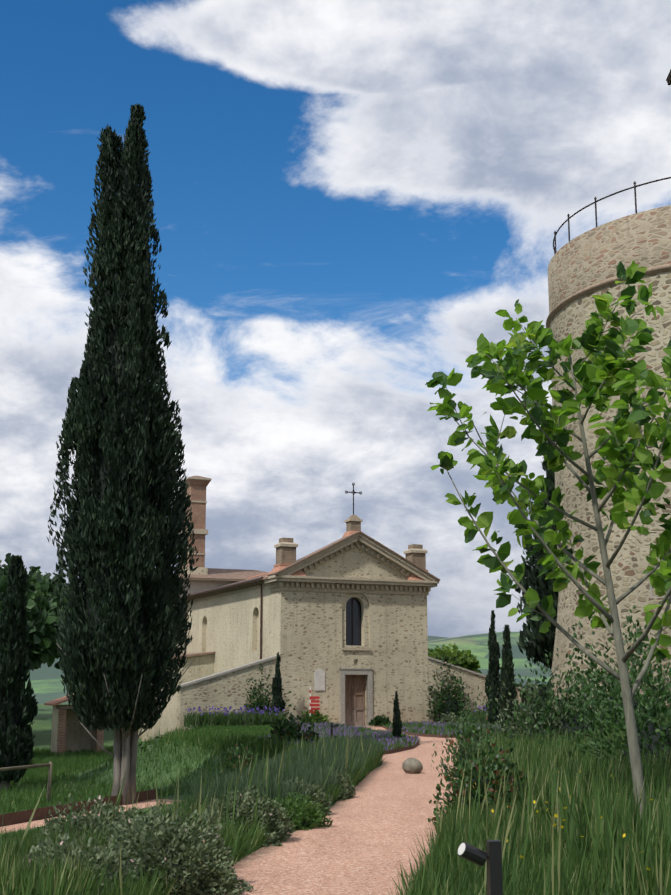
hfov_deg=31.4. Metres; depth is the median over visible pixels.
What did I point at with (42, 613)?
tree crown
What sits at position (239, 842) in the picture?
meadow
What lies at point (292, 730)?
shrub
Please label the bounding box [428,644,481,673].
yellow green tree
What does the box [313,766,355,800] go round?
sage mound
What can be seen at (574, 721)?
shrub
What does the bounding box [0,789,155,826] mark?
corten path edge
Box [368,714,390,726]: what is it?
shrub
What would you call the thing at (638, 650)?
tower base shrub
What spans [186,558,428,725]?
church nave
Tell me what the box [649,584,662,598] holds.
tower square opening
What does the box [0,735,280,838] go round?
bank turf
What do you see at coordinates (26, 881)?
tall grass
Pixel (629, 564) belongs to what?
round tower shaft
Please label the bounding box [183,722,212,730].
bank shrub
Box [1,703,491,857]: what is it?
ground
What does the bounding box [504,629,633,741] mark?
tower base shrub
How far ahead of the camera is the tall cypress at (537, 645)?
68.49 m
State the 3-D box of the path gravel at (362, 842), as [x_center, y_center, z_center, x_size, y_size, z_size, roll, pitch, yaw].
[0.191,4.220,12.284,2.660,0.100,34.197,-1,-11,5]
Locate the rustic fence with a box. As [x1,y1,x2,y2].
[0,762,51,802]
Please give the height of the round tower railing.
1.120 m
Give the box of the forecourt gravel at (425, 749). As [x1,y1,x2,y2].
[355,726,462,759]
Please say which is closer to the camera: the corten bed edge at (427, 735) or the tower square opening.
the tower square opening
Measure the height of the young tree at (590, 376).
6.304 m
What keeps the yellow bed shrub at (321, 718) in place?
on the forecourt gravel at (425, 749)
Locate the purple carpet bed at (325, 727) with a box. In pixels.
[255,721,420,750]
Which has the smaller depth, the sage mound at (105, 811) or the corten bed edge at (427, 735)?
the sage mound at (105, 811)
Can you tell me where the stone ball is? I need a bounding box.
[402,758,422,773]
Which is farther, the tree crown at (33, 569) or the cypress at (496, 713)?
the tree crown at (33, 569)
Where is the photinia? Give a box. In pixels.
[428,701,529,823]
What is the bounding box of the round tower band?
[548,205,670,312]
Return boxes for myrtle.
[210,742,257,790]
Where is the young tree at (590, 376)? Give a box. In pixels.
[425,260,670,843]
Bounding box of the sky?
[0,0,670,637]
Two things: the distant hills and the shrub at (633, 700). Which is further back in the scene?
the distant hills
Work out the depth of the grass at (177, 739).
37.31 m
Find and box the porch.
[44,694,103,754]
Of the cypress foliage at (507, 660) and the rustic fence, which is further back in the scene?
the cypress foliage at (507, 660)
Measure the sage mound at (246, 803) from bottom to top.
0.660 m
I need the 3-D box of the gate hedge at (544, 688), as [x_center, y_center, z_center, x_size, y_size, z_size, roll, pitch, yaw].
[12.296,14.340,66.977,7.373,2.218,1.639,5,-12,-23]
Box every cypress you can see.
[0,555,37,790]
[46,103,198,804]
[271,652,284,715]
[490,628,498,723]
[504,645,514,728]
[515,440,558,669]
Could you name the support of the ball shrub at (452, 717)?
on the forecourt gravel at (425, 749)
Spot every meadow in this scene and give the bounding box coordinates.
[1,769,670,894]
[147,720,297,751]
[195,730,514,786]
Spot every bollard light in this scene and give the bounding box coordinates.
[330,723,337,738]
[457,840,502,894]
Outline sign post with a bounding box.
[310,687,319,718]
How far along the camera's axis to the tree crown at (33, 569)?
73.87 m
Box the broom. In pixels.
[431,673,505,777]
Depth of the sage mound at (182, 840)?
9.77 m
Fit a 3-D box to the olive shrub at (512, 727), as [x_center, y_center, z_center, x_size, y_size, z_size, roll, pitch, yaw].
[4.193,5.669,25.539,2.611,2.444,2.572,0,-11,2]
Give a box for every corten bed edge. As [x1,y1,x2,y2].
[179,735,418,754]
[381,725,499,737]
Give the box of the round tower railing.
[553,177,670,254]
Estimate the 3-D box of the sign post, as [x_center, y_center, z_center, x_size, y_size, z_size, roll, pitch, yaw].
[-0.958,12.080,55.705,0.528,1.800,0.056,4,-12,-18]
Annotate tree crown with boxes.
[0,553,81,600]
[0,570,64,670]
[0,571,79,669]
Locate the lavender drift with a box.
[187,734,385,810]
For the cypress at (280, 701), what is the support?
on the bed turf at (259, 729)
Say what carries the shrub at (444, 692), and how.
on the ground at (41, 726)
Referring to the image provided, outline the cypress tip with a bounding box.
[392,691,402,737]
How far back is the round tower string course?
36.38 m
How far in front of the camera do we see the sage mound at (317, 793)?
15.88 m
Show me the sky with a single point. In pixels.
(348, 195)
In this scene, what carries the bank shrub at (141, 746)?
on the ground at (41, 726)
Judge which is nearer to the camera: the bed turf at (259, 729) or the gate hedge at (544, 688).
the bed turf at (259, 729)
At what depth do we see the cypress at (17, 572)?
34.21 m
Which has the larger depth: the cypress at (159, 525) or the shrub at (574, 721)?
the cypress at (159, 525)
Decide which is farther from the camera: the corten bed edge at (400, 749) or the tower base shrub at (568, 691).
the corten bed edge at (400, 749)
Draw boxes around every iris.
[184,706,287,727]
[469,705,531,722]
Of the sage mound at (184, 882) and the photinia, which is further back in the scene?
the photinia
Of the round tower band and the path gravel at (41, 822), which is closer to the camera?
the path gravel at (41, 822)
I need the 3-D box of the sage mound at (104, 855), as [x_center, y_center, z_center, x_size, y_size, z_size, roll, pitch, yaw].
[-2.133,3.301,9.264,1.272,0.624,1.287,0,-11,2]
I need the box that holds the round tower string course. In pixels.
[546,263,670,328]
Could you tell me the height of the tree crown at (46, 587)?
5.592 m
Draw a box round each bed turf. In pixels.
[183,723,419,750]
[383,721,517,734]
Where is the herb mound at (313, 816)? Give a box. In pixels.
[269,791,332,830]
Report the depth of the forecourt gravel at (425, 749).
33.18 m
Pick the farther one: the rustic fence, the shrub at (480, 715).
the shrub at (480, 715)
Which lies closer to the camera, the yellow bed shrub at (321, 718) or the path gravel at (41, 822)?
the path gravel at (41, 822)
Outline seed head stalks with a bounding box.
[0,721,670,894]
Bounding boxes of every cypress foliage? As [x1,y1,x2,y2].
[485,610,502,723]
[498,624,518,736]
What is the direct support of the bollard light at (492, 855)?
on the ground at (41, 726)
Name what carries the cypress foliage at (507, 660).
on the ground at (41, 726)
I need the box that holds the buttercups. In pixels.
[473,770,659,869]
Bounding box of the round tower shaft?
[549,271,670,713]
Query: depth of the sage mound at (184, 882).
9.75 m
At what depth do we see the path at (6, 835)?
21.43 m
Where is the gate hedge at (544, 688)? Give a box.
[519,683,549,714]
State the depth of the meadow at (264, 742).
32.52 m
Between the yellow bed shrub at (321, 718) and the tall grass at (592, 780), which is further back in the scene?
the yellow bed shrub at (321, 718)
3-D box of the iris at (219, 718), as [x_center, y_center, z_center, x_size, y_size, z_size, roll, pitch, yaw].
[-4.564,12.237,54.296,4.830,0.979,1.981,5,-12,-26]
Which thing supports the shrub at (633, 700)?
on the ground at (41, 726)
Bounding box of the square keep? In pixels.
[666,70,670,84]
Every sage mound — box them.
[18,831,142,894]
[31,793,164,849]
[97,801,256,894]
[133,848,208,894]
[203,784,294,847]
[279,776,332,815]
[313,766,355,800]
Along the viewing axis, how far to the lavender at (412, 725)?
50.57 m
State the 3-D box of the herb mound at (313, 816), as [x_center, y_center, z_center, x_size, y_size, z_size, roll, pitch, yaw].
[-0.566,4.402,14.430,1.072,0.459,1.060,0,-11,2]
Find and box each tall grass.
[0,821,127,894]
[448,712,670,894]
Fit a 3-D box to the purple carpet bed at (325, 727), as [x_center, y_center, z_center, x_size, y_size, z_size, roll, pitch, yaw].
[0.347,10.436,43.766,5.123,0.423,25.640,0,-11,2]
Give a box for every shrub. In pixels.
[109,736,160,761]
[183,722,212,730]
[263,708,319,743]
[299,709,330,723]
[368,714,390,726]
[438,712,462,723]
[478,655,589,743]
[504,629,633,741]
[538,620,670,770]
[552,712,596,739]
[566,605,670,724]
[601,690,658,731]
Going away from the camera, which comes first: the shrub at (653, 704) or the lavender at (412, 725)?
the shrub at (653, 704)
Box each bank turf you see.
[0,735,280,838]
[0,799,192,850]
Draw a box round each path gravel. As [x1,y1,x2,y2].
[0,799,180,833]
[204,760,457,894]
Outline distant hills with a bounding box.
[22,632,551,703]

